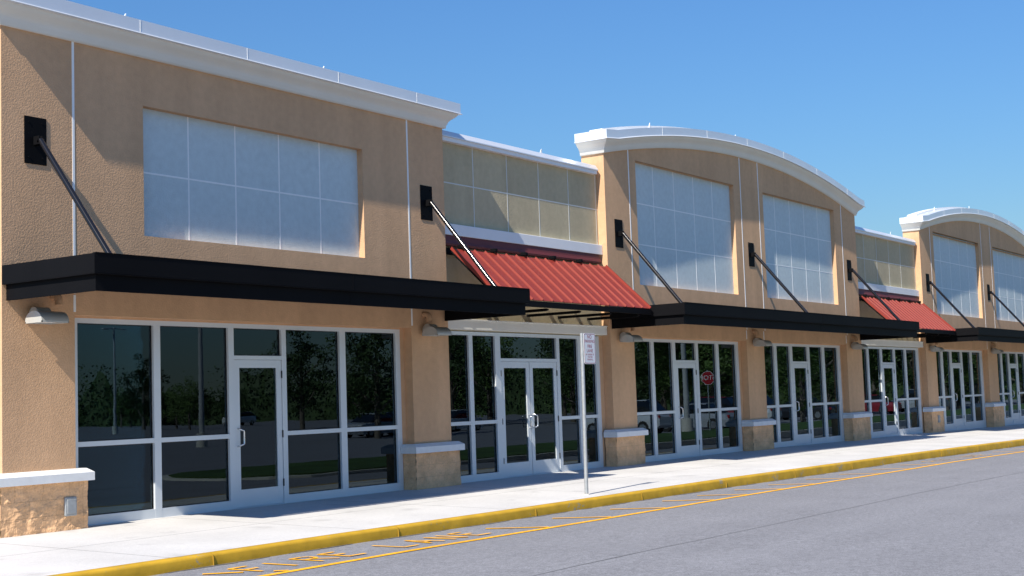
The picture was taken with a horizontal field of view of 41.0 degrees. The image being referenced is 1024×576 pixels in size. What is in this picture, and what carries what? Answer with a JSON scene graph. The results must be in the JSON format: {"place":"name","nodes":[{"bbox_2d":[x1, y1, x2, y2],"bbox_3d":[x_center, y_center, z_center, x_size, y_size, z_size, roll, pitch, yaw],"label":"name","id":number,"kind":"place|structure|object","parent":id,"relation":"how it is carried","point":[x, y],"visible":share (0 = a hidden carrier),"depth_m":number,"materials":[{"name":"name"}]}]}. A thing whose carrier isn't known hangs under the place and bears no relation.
{"place":"outdoors","nodes":[
{"label":"outdoors","id":0,"kind":"place"},
{"bbox_2d":[0,424,1023,575],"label":"sidewalk","id":1,"kind":"structure","parent":0,"point":[90,547],"depth_m":19.73,"materials":[{"name":"concrete"}]},
{"bbox_2d":[442,130,651,482],"bbox_3d":[-7.310,1.375,31.727,21.070,7.030,5.880,-5,-6,35],"label":"shop bay","id":2,"kind":"object","parent":1,"relation":"on","point":[516,217],"visible":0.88,"depth_m":26.27,"materials":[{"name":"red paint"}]},
{"bbox_2d":[501,362,532,477],"bbox_3d":[0.094,2.635,25.933,0.170,2.465,0.970,-5,-6,35],"label":"door","id":3,"kind":"structure","parent":2,"relation":"in","point":[515,383],"depth_m":25.97,"materials":[{"name":"clear glass"}]},
{"bbox_2d":[529,362,560,474],"bbox_3d":[0.653,2.682,26.734,0.170,2.465,0.970,-5,-6,35],"label":"door","id":4,"kind":"structure","parent":2,"relation":"in","point":[546,456],"depth_m":26.76,"materials":[{"name":"clear glass"}]},
{"bbox_2d":[580,333,595,494],"bbox_3d":[1.218,2.013,21.719,0.100,2.591,0.412,-5,-6,35],"label":"parking sign","id":5,"kind":"object","parent":1,"relation":"on","point":[587,349],"visible":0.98,"depth_m":21.65,"materials":[{"name":"metal"}]},
{"bbox_2d":[855,226,955,437],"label":"shop bay","id":6,"kind":"object","parent":1,"relation":"on","point":[893,396],"visible":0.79,"depth_m":43.10,"materials":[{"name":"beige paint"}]},
{"bbox_2d":[883,364,897,436],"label":"door","id":7,"kind":"structure","parent":6,"relation":"in","point":[888,370],"depth_m":42.79,"materials":[{"name":"clear glass"}]},
{"bbox_2d":[67,0,1023,236],"label":"sky","id":8,"kind":"structure","parent":0,"point":[910,106],"materials":[{"name":"blue"}]},
{"bbox_2d":[152,446,1023,575],"bbox_3d":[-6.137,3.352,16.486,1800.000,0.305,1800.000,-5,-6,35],"label":"asphalt road","id":9,"kind":"structure","parent":0,"point":[972,528],"depth_m":15.73,"materials":[{"name":"grey asphalt"}]},
{"bbox_2d":[0,0,529,537],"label":"shop block","id":10,"kind":"structure","parent":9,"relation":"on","point":[224,284],"depth_m":19.52,"materials":[{"name":"beige paint"}]},
{"bbox_2d":[234,360,284,508],"bbox_3d":[-3.757,2.307,20.378,0.170,2.465,0.992,-5,-6,35],"label":"door","id":11,"kind":"structure","parent":10,"relation":"in","point":[259,433],"depth_m":20.40,"materials":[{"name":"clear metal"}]},
{"bbox_2d":[228,552,364,570],"bbox_3d":[-2.261,2.894,14.516,0.523,0.004,1.611,-5,-6,35],"label":"fire lettering","id":12,"kind":"object","parent":9,"relation":"on","point":[294,559],"visible":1,"depth_m":14.62,"materials":[{"name":"yellow paint"}]},
{"bbox_2d":[372,532,488,546],"bbox_3d":[-0.944,3.011,16.404,0.522,0.010,1.701,-5,-6,35],"label":"lane lettering","id":13,"kind":"object","parent":9,"relation":"on","point":[424,541],"visible":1,"depth_m":16.33,"materials":[{"name":"yellow paint"}]},
{"bbox_2d":[48,439,1023,575],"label":"kerb","id":14,"kind":"structure","parent":9,"relation":"on","point":[162,566],"depth_m":18.36,"materials":[{"name":"yellow paint"}]},
{"bbox_2d":[168,445,1023,572],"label":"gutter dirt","id":15,"kind":"structure","parent":9,"relation":"on","point":[491,523],"depth_m":17.49,"materials":[{"name":"brown soil"}]},
{"bbox_2d":[203,451,1011,573],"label":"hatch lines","id":16,"kind":"object","parent":9,"relation":"on","point":[605,516],"visible":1,"depth_m":20.21,"materials":[{"name":"yellow paint"}]},
{"bbox_2d":[260,451,1023,575],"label":"fire lane edge line","id":17,"kind":"object","parent":9,"relation":"on","point":[578,522],"visible":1,"depth_m":17.54,"materials":[{"name":"yellow paint"}]},
{"bbox_2d":[574,123,919,466],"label":"shop block","id":18,"kind":"structure","parent":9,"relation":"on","point":[730,260],"depth_m":33.27,"materials":[{"name":"beige paint"}]},
{"bbox_2d":[676,363,699,457],"bbox_3d":[4.071,2.967,31.599,0.170,2.465,1.007,-5,-6,35],"label":"door","id":19,"kind":"structure","parent":18,"relation":"in","point":[689,442],"depth_m":31.64,"materials":[{"name":"clear glass"}]},
{"bbox_2d":[793,364,811,445],"bbox_3d":[7.863,3.286,37.034,0.170,2.465,1.017,-5,-6,35],"label":"door","id":20,"kind":"structure","parent":18,"relation":"in","point":[800,371],"depth_m":37.09,"materials":[{"name":"clear glass"}]},
{"bbox_2d":[532,472,1020,575],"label":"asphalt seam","id":21,"kind":"object","parent":9,"relation":"on","point":[743,530],"visible":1,"depth_m":16.05,"materials":[{"name":"grey"}]},
{"bbox_2d":[888,207,1023,432],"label":"shop block","id":22,"kind":"structure","parent":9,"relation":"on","point":[969,268],"depth_m":49.78,"materials":[{"name":"beige paint"}]},
{"bbox_2d":[952,365,964,429],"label":"door","id":23,"kind":"structure","parent":22,"relation":"in","point":[957,381],"depth_m":48.46,"materials":[{"name":"clear glass"}]},
{"bbox_2d":[1010,365,1020,424],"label":"door","id":24,"kind":"structure","parent":22,"relation":"in","point":[1013,369],"depth_m":54.54,"materials":[{"name":"clear glass"}]}
]}

